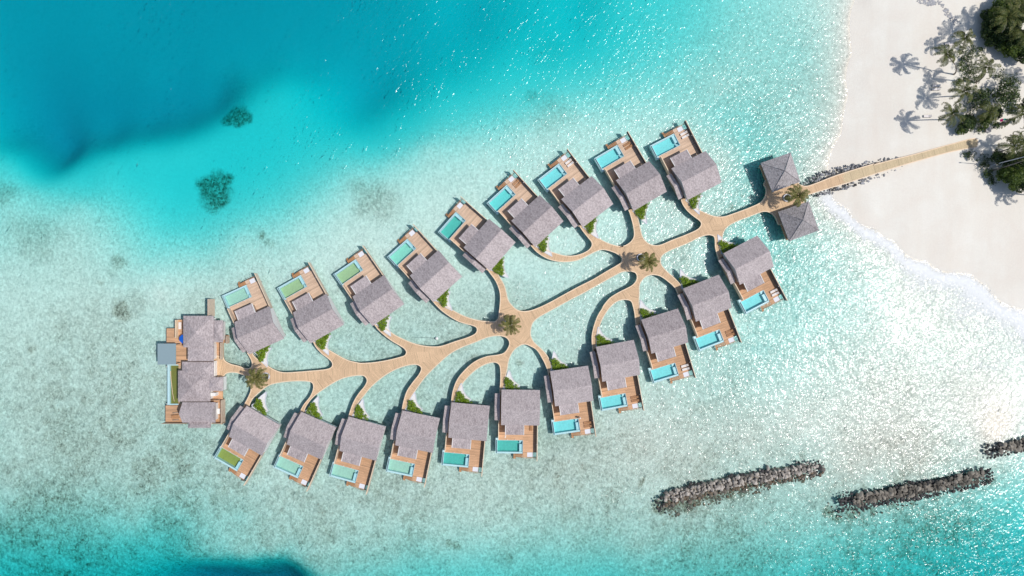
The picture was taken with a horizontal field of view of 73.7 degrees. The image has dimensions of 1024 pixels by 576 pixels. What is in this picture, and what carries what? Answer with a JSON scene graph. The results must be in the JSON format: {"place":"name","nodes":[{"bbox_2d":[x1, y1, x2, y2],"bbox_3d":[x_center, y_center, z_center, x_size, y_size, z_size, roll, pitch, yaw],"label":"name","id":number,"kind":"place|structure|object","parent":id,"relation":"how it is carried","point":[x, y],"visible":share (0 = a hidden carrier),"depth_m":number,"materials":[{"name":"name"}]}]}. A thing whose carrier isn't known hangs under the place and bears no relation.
{"place":"outdoors","nodes":[
{"label":"outdoors","id":0,"kind":"place"},
{"bbox_2d":[0,0,1023,575],"bbox_3d":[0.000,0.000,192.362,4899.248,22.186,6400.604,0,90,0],"label":"seabed and beach","id":1,"kind":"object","parent":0,"point":[164,164],"visible":0.88,"depth_m":184.02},
{"bbox_2d":[158,343,179,364],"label":"shade canopy","id":2,"kind":"object","parent":1,"relation":"on","point":[166,354],"visible":0.86,"depth_m":178.70,"materials":[{"name":"grey fabric"}]},
{"bbox_2d":[161,299,229,427],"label":"residence","id":3,"kind":"structure","parent":1,"relation":"on","point":[198,387],"depth_m":178.19,"materials":[{"name":"grey wood"}]},
{"bbox_2d":[214,406,281,485],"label":"water villa","id":4,"kind":"object","parent":1,"relation":"on","point":[243,448],"visible":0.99,"depth_m":178.53,"materials":[{"name":"grey wood"}]},
{"bbox_2d":[222,273,285,353],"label":"water villa","id":5,"kind":"object","parent":1,"relation":"on","point":[254,317],"visible":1,"depth_m":178.68,"materials":[{"name":"grey wood"}]},
{"bbox_2d":[273,412,336,491],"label":"water villa","id":6,"kind":"object","parent":1,"relation":"on","point":[305,447],"visible":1,"depth_m":178.51,"materials":[{"name":"grey wood"}]},
{"bbox_2d":[277,262,343,342],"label":"water villa","id":7,"kind":"object","parent":1,"relation":"on","point":[307,299],"visible":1,"depth_m":178.65,"materials":[{"name":"grey wood"}]},
{"bbox_2d":[329,417,385,493],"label":"water villa","id":8,"kind":"object","parent":1,"relation":"on","point":[358,441],"visible":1,"depth_m":178.51,"materials":[{"name":"grey wood"}]},
{"bbox_2d":[333,246,403,325],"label":"water villa","id":9,"kind":"object","parent":1,"relation":"on","point":[364,282],"visible":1,"depth_m":178.57,"materials":[{"name":"grey wood"}]},
{"bbox_2d":[386,410,439,487],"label":"water villa","id":10,"kind":"object","parent":1,"relation":"on","point":[413,436],"visible":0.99,"depth_m":178.49,"materials":[{"name":"grey wood"}]},
{"bbox_2d":[388,224,461,302],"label":"water villa","id":11,"kind":"object","parent":1,"relation":"on","point":[424,265],"visible":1,"depth_m":178.54,"materials":[{"name":"grey wood"}]},
{"bbox_2d":[441,402,489,476],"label":"water villa","id":12,"kind":"object","parent":1,"relation":"on","point":[465,427],"visible":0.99,"depth_m":178.50,"materials":[{"name":"grey wood"}]},
{"bbox_2d":[438,196,514,272],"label":"water villa","id":13,"kind":"object","parent":1,"relation":"on","point":[475,236],"visible":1,"depth_m":178.57,"materials":[{"name":"grey wood"}]},
{"bbox_2d":[495,389,539,459],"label":"water villa","id":14,"kind":"object","parent":1,"relation":"on","point":[517,413],"visible":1,"depth_m":178.49,"materials":[{"name":"grey wood"}]},
{"bbox_2d":[487,169,562,247],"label":"water villa","id":15,"kind":"object","parent":1,"relation":"on","point":[525,211],"visible":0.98,"depth_m":178.58,"materials":[{"name":"grey wood"}]},
{"bbox_2d":[544,366,595,437],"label":"water villa","id":16,"kind":"object","parent":1,"relation":"on","point":[569,392],"visible":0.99,"depth_m":178.52,"materials":[{"name":"grey wood"}]},
{"bbox_2d":[537,149,612,227],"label":"water villa","id":17,"kind":"object","parent":1,"relation":"on","point":[581,196],"visible":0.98,"depth_m":178.65,"materials":[{"name":"grey wood"}]},
{"bbox_2d":[213,138,977,416],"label":"boardwalk","id":18,"kind":"structure","parent":1,"relation":"on","point":[427,359],"depth_m":181.55,"materials":[{"name":"brown wood"}]},
{"bbox_2d":[252,392,268,412],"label":"planter bed","id":19,"kind":"object","parent":18,"relation":"on","point":[262,397],"visible":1,"depth_m":181.53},
{"bbox_2d":[253,398,266,415],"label":"hedge","id":20,"kind":"object","parent":19,"relation":"on","point":[258,405],"visible":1,"depth_m":180.82,"materials":[{"name":"green plant"}]},
{"bbox_2d":[254,347,271,366],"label":"planter bed","id":21,"kind":"object","parent":18,"relation":"on","point":[266,358],"visible":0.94,"depth_m":181.53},
{"bbox_2d":[255,346,269,361],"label":"hedge","id":22,"kind":"object","parent":21,"relation":"in","point":[262,354],"visible":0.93,"depth_m":180.85,"materials":[{"name":"green plant"}]},
{"bbox_2d":[305,396,322,416],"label":"planter bed","id":23,"kind":"object","parent":18,"relation":"on","point":[316,400],"visible":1,"depth_m":181.53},
{"bbox_2d":[306,402,321,419],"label":"hedge","id":24,"kind":"object","parent":23,"relation":"on","point":[316,414],"visible":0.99,"depth_m":180.88,"materials":[{"name":"green plant"}]},
{"bbox_2d":[314,335,330,354],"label":"planter bed","id":25,"kind":"object","parent":18,"relation":"on","point":[326,351],"visible":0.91,"depth_m":181.53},
{"bbox_2d":[316,333,330,349],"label":"hedge","id":26,"kind":"object","parent":25,"relation":"in","point":[322,343],"visible":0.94,"depth_m":180.87,"materials":[{"name":"green plant"}]},
{"bbox_2d":[352,398,369,419],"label":"planter bed","id":27,"kind":"object","parent":18,"relation":"on","point":[361,404],"visible":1,"depth_m":181.53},
{"bbox_2d":[354,405,367,420],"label":"hedge","id":28,"kind":"object","parent":27,"relation":"on","point":[359,414],"visible":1,"depth_m":180.87,"materials":[{"name":"green plant"}]},
{"bbox_2d":[375,316,391,335],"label":"planter bed","id":29,"kind":"object","parent":18,"relation":"on","point":[388,320],"visible":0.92,"depth_m":181.53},
{"bbox_2d":[405,392,422,412],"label":"planter bed","id":30,"kind":"object","parent":18,"relation":"on","point":[413,398],"visible":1,"depth_m":181.53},
{"bbox_2d":[407,400,422,413],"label":"hedge","id":31,"kind":"object","parent":30,"relation":"on","point":[412,408],"visible":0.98,"depth_m":180.85,"materials":[{"name":"green plant"}]},
{"bbox_2d":[436,291,451,310],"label":"planter bed","id":32,"kind":"object","parent":18,"relation":"on","point":[448,303],"visible":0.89,"depth_m":181.53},
{"bbox_2d":[437,289,448,307],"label":"hedge","id":33,"kind":"object","parent":32,"relation":"in","point":[443,300],"visible":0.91,"depth_m":180.83,"materials":[{"name":"green plant"}]},
{"bbox_2d":[454,383,470,402],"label":"planter bed","id":34,"kind":"object","parent":18,"relation":"on","point":[461,389],"visible":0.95,"depth_m":181.53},
{"bbox_2d":[455,391,472,403],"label":"hedge","id":35,"kind":"object","parent":34,"relation":"on","point":[460,395],"visible":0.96,"depth_m":180.82,"materials":[{"name":"green plant"}]},
{"bbox_2d":[491,259,508,277],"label":"planter bed","id":36,"kind":"object","parent":18,"relation":"on","point":[505,275],"visible":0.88,"depth_m":181.53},
{"bbox_2d":[492,257,504,275],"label":"hedge","id":37,"kind":"object","parent":36,"relation":"in","point":[499,264],"visible":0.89,"depth_m":180.90,"materials":[{"name":"green plant"}]},
{"bbox_2d":[503,370,519,389],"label":"planter bed","id":38,"kind":"object","parent":18,"relation":"on","point":[509,375],"visible":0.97,"depth_m":181.53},
{"bbox_2d":[504,377,519,389],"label":"hedge","id":39,"kind":"object","parent":38,"relation":"on","point":[506,382],"visible":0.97,"depth_m":180.88,"materials":[{"name":"green plant"}]},
{"bbox_2d":[551,351,566,370],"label":"planter bed","id":40,"kind":"object","parent":18,"relation":"on","point":[554,355],"visible":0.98,"depth_m":181.53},
{"bbox_2d":[550,358,567,369],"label":"hedge","id":41,"kind":"object","parent":40,"relation":"on","point":[555,366],"visible":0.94,"depth_m":180.83,"materials":[{"name":"green plant"}]},
{"bbox_2d":[582,219,598,238],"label":"planter bed","id":42,"kind":"object","parent":18,"relation":"on","point":[595,232],"visible":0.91,"depth_m":181.53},
{"bbox_2d":[584,216,597,233],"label":"hedge","id":43,"kind":"object","parent":42,"relation":"in","point":[591,228],"visible":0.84,"depth_m":180.86,"materials":[{"name":"green plant"}]},
{"bbox_2d":[596,327,611,346],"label":"planter bed","id":44,"kind":"object","parent":18,"relation":"on","point":[601,333],"visible":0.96,"depth_m":181.53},
{"bbox_2d":[596,334,614,345],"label":"hedge","id":45,"kind":"object","parent":44,"relation":"in","point":[601,339],"visible":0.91,"depth_m":180.86,"materials":[{"name":"green plant"}]},
{"bbox_2d":[633,205,648,224],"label":"planter bed","id":46,"kind":"object","parent":18,"relation":"on","point":[644,220],"visible":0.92,"depth_m":181.53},
{"bbox_2d":[635,202,649,218],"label":"hedge","id":47,"kind":"object","parent":46,"relation":"in","point":[641,213],"visible":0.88,"depth_m":180.88,"materials":[{"name":"green plant"}]},
{"bbox_2d":[639,299,655,319],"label":"planter bed","id":48,"kind":"object","parent":18,"relation":"on","point":[642,305],"visible":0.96,"depth_m":181.53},
{"bbox_2d":[639,308,655,318],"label":"hedge","id":49,"kind":"object","parent":48,"relation":"on","point":[642,312],"visible":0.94,"depth_m":180.85,"materials":[{"name":"green plant"}]},
{"bbox_2d":[679,269,696,288],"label":"planter bed","id":50,"kind":"object","parent":18,"relation":"on","point":[681,273],"visible":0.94,"depth_m":181.53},
{"bbox_2d":[679,276,699,287],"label":"hedge","id":51,"kind":"object","parent":50,"relation":"on","point":[685,281],"visible":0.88,"depth_m":180.83,"materials":[{"name":"green plant"}]},
{"bbox_2d":[685,194,702,214],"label":"planter bed","id":52,"kind":"object","parent":18,"relation":"on","point":[697,211],"visible":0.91,"depth_m":181.53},
{"bbox_2d":[689,194,700,208],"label":"hedge","id":53,"kind":"object","parent":52,"relation":"in","point":[694,201],"visible":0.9,"depth_m":180.85,"materials":[{"name":"green plant"}]},
{"bbox_2d":[717,235,734,253],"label":"planter bed","id":54,"kind":"object","parent":18,"relation":"on","point":[720,238],"visible":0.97,"depth_m":181.53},
{"bbox_2d":[719,240,738,252],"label":"hedge","id":55,"kind":"object","parent":54,"relation":"in","point":[723,245],"visible":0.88,"depth_m":180.86,"materials":[{"name":"green plant"}]},
{"bbox_2d":[783,194,790,201],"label":"round planter","id":56,"kind":"object","parent":18,"relation":"on","point":[784,196],"visible":0.42,"depth_m":181.15,"materials":[{"name":"concrete"}]},
{"bbox_2d":[783,184,809,206],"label":"palm tree","id":57,"kind":"object","parent":56,"relation":"in","point":[803,196],"visible":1,"depth_m":173.86,"materials":[{"name":"green plant"}]},
{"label":"round planter","id":58,"kind":"object","parent":18,"relation":"on","visible":0},
{"bbox_2d":[637,252,659,272],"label":"palm tree","id":59,"kind":"object","parent":58,"relation":"in","point":[650,261],"visible":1,"depth_m":173.85,"materials":[{"name":"green plant"}]},
{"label":"round planter","id":60,"kind":"object","parent":18,"relation":"on","visible":0},
{"bbox_2d":[498,314,520,335],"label":"palm tree","id":61,"kind":"object","parent":60,"relation":"in","point":[510,325],"visible":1,"depth_m":175.26,"materials":[{"name":"green plant"}]},
{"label":"round planter","id":62,"kind":"object","parent":18,"relation":"on","visible":0},
{"bbox_2d":[245,367,268,388],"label":"palm tree","id":63,"kind":"object","parent":62,"relation":"in","point":[257,378],"visible":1,"depth_m":174.26,"materials":[{"name":"green plant"}]},
{"bbox_2d":[590,340,643,412],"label":"water villa","id":64,"kind":"object","parent":1,"relation":"on","point":[616,368],"visible":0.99,"depth_m":178.57,"materials":[{"name":"grey wood"}]},
{"bbox_2d":[593,131,666,210],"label":"water villa","id":65,"kind":"object","parent":1,"relation":"on","point":[634,177],"visible":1,"depth_m":178.69,"materials":[{"name":"grey wood"}]},
{"bbox_2d":[635,309,695,383],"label":"water villa","id":66,"kind":"object","parent":1,"relation":"on","point":[663,338],"visible":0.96,"depth_m":178.63,"materials":[{"name":"grey wood"}]},
{"bbox_2d":[649,120,721,199],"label":"water villa","id":67,"kind":"object","parent":1,"relation":"on","point":[690,167],"visible":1,"depth_m":178.74,"materials":[{"name":"grey wood"}]},
{"bbox_2d":[677,275,741,350],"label":"water villa","id":68,"kind":"object","parent":1,"relation":"on","point":[706,305],"visible":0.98,"depth_m":178.68,"materials":[{"name":"grey wood"}]},
{"bbox_2d":[659,464,814,498],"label":"rock breakwater","id":69,"kind":"object","parent":1,"relation":"on","point":[753,477],"visible":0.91,"depth_m":183.00,"materials":[{"name":"stone"}]},
{"bbox_2d":[662,471,816,516],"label":"dark rubble","id":70,"kind":"object","parent":69,"relation":"on","point":[690,500],"visible":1,"depth_m":183.59,"materials":[{"name":"stone"}]},
{"bbox_2d":[655,460,823,513],"bbox_3d":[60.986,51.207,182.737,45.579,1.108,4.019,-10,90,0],"label":"light rubble","id":71,"kind":"object","parent":69,"relation":"on","point":[766,474],"visible":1,"depth_m":182.40,"materials":[{"name":"stone"}]},
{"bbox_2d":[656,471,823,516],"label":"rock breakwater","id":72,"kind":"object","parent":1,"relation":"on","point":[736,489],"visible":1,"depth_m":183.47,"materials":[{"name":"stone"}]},
{"bbox_2d":[718,236,787,313],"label":"water villa","id":73,"kind":"object","parent":1,"relation":"on","point":[747,266],"visible":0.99,"depth_m":178.71,"materials":[{"name":"grey wood"}]},
{"bbox_2d":[757,152,800,191],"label":"pavilion","id":74,"kind":"structure","parent":1,"relation":"on","point":[779,172],"depth_m":178.53,"materials":[{"name":"grey wood"}]},
{"bbox_2d":[778,201,818,240],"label":"pavilion","id":75,"kind":"structure","parent":1,"relation":"on","point":[798,222],"depth_m":178.53,"materials":[{"name":"grey wood"}]},
{"bbox_2d":[802,158,902,194],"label":"grey rubble","id":76,"kind":"object","parent":1,"relation":"on","point":[849,183],"visible":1,"depth_m":182.43,"materials":[{"name":"stone"}]},
{"bbox_2d":[837,468,993,512],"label":"wet rubble","id":77,"kind":"object","parent":1,"relation":"on","point":[874,505],"visible":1,"depth_m":182.91,"materials":[{"name":"stone"}]},
{"bbox_2d":[854,471,984,505],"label":"dark rubble","id":78,"kind":"object","parent":77,"relation":"on","point":[922,492],"visible":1,"depth_m":182.32,"materials":[{"name":"stone"}]},
{"bbox_2d":[843,470,987,502],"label":"rock breakwater","id":79,"kind":"object","parent":1,"relation":"on","point":[915,483],"visible":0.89,"depth_m":183.40,"materials":[{"name":"stone"}]},
{"bbox_2d":[917,0,960,24],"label":"beach rubble","id":80,"kind":"object","parent":1,"relation":"on","point":[929,3],"visible":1,"depth_m":181.61,"materials":[{"name":"stone"}]},
{"bbox_2d":[930,41,962,74],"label":"palm tree","id":81,"kind":"object","parent":1,"relation":"on","point":[945,56],"visible":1,"depth_m":172.20,"materials":[{"name":"green plant"}]},
{"bbox_2d":[938,102,965,127],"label":"palm tree","id":82,"kind":"object","parent":1,"relation":"on","point":[952,115],"visible":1,"depth_m":171.92,"materials":[{"name":"green plant"}]},
{"bbox_2d":[950,28,975,48],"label":"palm tree","id":83,"kind":"object","parent":1,"relation":"on","point":[960,34],"visible":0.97,"depth_m":175.00,"materials":[{"name":"green plant"}]},
{"bbox_2d":[947,77,980,103],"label":"palm tree","id":84,"kind":"object","parent":1,"relation":"on","point":[968,89],"visible":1,"depth_m":173.34,"materials":[{"name":"green plant"}]},
{"bbox_2d":[958,112,977,132],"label":"broadleaf tree","id":85,"kind":"object","parent":1,"relation":"on","point":[970,121],"visible":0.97,"depth_m":178.12,"materials":[{"name":"green plant"}]},
{"bbox_2d":[971,87,991,106],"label":"broadleaf tree","id":86,"kind":"object","parent":1,"relation":"on","point":[983,95],"visible":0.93,"depth_m":178.56,"materials":[{"name":"green plant"}]},
{"bbox_2d":[969,54,1000,83],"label":"palm tree","id":87,"kind":"object","parent":1,"relation":"on","point":[982,63],"visible":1,"depth_m":170.61,"materials":[{"name":"green plant"}]},
{"bbox_2d":[978,113,993,128],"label":"broadleaf tree","id":88,"kind":"object","parent":1,"relation":"on","point":[987,119],"visible":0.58,"depth_m":178.98,"materials":[{"name":"green plant"}]},
{"bbox_2d":[980,24,994,38],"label":"broadleaf tree","id":89,"kind":"object","parent":1,"relation":"on","point":[987,31],"visible":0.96,"depth_m":179.43,"materials":[{"name":"green plant"}]},
{"bbox_2d":[975,101,1000,125],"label":"palm tree","id":90,"kind":"object","parent":1,"relation":"on","point":[993,112],"visible":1,"depth_m":175.18,"materials":[{"name":"green plant"}]},
{"bbox_2d":[983,34,997,47],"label":"broadleaf tree","id":91,"kind":"object","parent":1,"relation":"on","point":[990,42],"visible":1,"depth_m":179.55,"materials":[{"name":"green plant"}]},
{"bbox_2d":[981,15,1003,29],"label":"broadleaf tree","id":92,"kind":"object","parent":1,"relation":"on","point":[986,22],"visible":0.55,"depth_m":179.13,"materials":[{"name":"green plant"}]},
{"bbox_2d":[988,6,1005,21],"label":"broadleaf tree","id":93,"kind":"object","parent":1,"relation":"on","point":[991,12],"visible":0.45,"depth_m":178.31,"materials":[{"name":"green plant"}]},
{"bbox_2d":[989,149,1005,164],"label":"broadleaf tree","id":94,"kind":"object","parent":1,"relation":"on","point":[999,158],"visible":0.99,"depth_m":178.45,"materials":[{"name":"green plant"}]},
{"bbox_2d":[991,0,1010,15],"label":"broadleaf tree","id":95,"kind":"object","parent":1,"relation":"on","point":[996,3],"visible":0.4,"depth_m":177.58,"materials":[{"name":"green plant"}]},
{"bbox_2d":[995,166,1010,183],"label":"broadleaf tree","id":96,"kind":"object","parent":1,"relation":"on","point":[998,175],"visible":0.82,"depth_m":178.66,"materials":[{"name":"green plant"}]},
{"bbox_2d":[990,76,1021,109],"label":"broadleaf tree","id":97,"kind":"object","parent":1,"relation":"on","point":[1008,94],"visible":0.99,"depth_m":177.13,"materials":[{"name":"green plant"}]},
{"bbox_2d":[989,439,1023,451],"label":"rock breakwater","id":98,"kind":"object","parent":1,"relation":"on","point":[1022,446],"visible":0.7,"depth_m":183.00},
{"bbox_2d":[984,438,1023,458],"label":"wet rubble","id":99,"kind":"object","parent":98,"relation":"on","point":[994,450],"visible":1,"depth_m":182.59,"materials":[{"name":"stone"}]},
{"bbox_2d":[990,0,1023,34],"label":"palm tree","id":100,"kind":"object","parent":1,"relation":"on","point":[1012,13],"visible":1,"depth_m":170.05,"materials":[{"name":"green plant"}]},
{"bbox_2d":[997,17,1020,40],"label":"broadleaf tree","id":101,"kind":"object","parent":1,"relation":"on","point":[1004,32],"visible":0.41,"depth_m":177.25,"materials":[{"name":"green plant"}]},
{"bbox_2d":[996,132,1023,159],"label":"palm tree","id":102,"kind":"object","parent":1,"relation":"on","point":[1012,148],"visible":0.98,"depth_m":173.33,"materials":[{"name":"green plant"}]},
{"bbox_2d":[1002,151,1017,166],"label":"broadleaf tree","id":103,"kind":"object","parent":1,"relation":"on","point":[1008,162],"visible":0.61,"depth_m":178.15,"materials":[{"name":"green plant"}]},
{"bbox_2d":[999,41,1022,57],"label":"broadleaf tree","id":104,"kind":"object","parent":1,"relation":"on","point":[1014,51],"visible":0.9,"depth_m":178.25,"materials":[{"name":"green plant"}]},
{"bbox_2d":[998,104,1023,128],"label":"palm tree","id":105,"kind":"object","parent":1,"relation":"on","point":[1019,114],"visible":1,"depth_m":173.90,"materials":[{"name":"green plant"}]},
{"bbox_2d":[1001,164,1023,191],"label":"broadleaf tree","id":106,"kind":"object","parent":1,"relation":"on","point":[1016,174],"visible":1,"depth_m":176.92,"materials":[{"name":"green plant"}]},
{"bbox_2d":[1004,0,1023,18],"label":"palm tree","id":107,"kind":"object","parent":1,"relation":"on","point":[1015,2],"visible":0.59,"depth_m":171.67,"materials":[{"name":"green plant"}]},
{"bbox_2d":[1006,29,1023,47],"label":"broadleaf tree","id":108,"kind":"object","parent":1,"relation":"on","point":[1008,42],"visible":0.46,"depth_m":177.34,"materials":[{"name":"green plant"}]},
{"bbox_2d":[1009,22,1023,46],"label":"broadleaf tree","id":109,"kind":"object","parent":1,"relation":"on","point":[1018,33],"visible":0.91,"depth_m":173.10,"materials":[{"name":"green plant"}]},
{"bbox_2d":[1013,48,1023,63],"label":"broadleaf tree","id":110,"kind":"object","parent":1,"relation":"on","point":[1020,59],"visible":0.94,"depth_m":178.32,"materials":[{"name":"green plant"}]},
{"bbox_2d":[818,189,1023,369],"bbox_3d":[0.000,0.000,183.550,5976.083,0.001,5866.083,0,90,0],"label":"sea foam","id":111,"kind":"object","parent":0,"point":[978,294],"depth_m":183.55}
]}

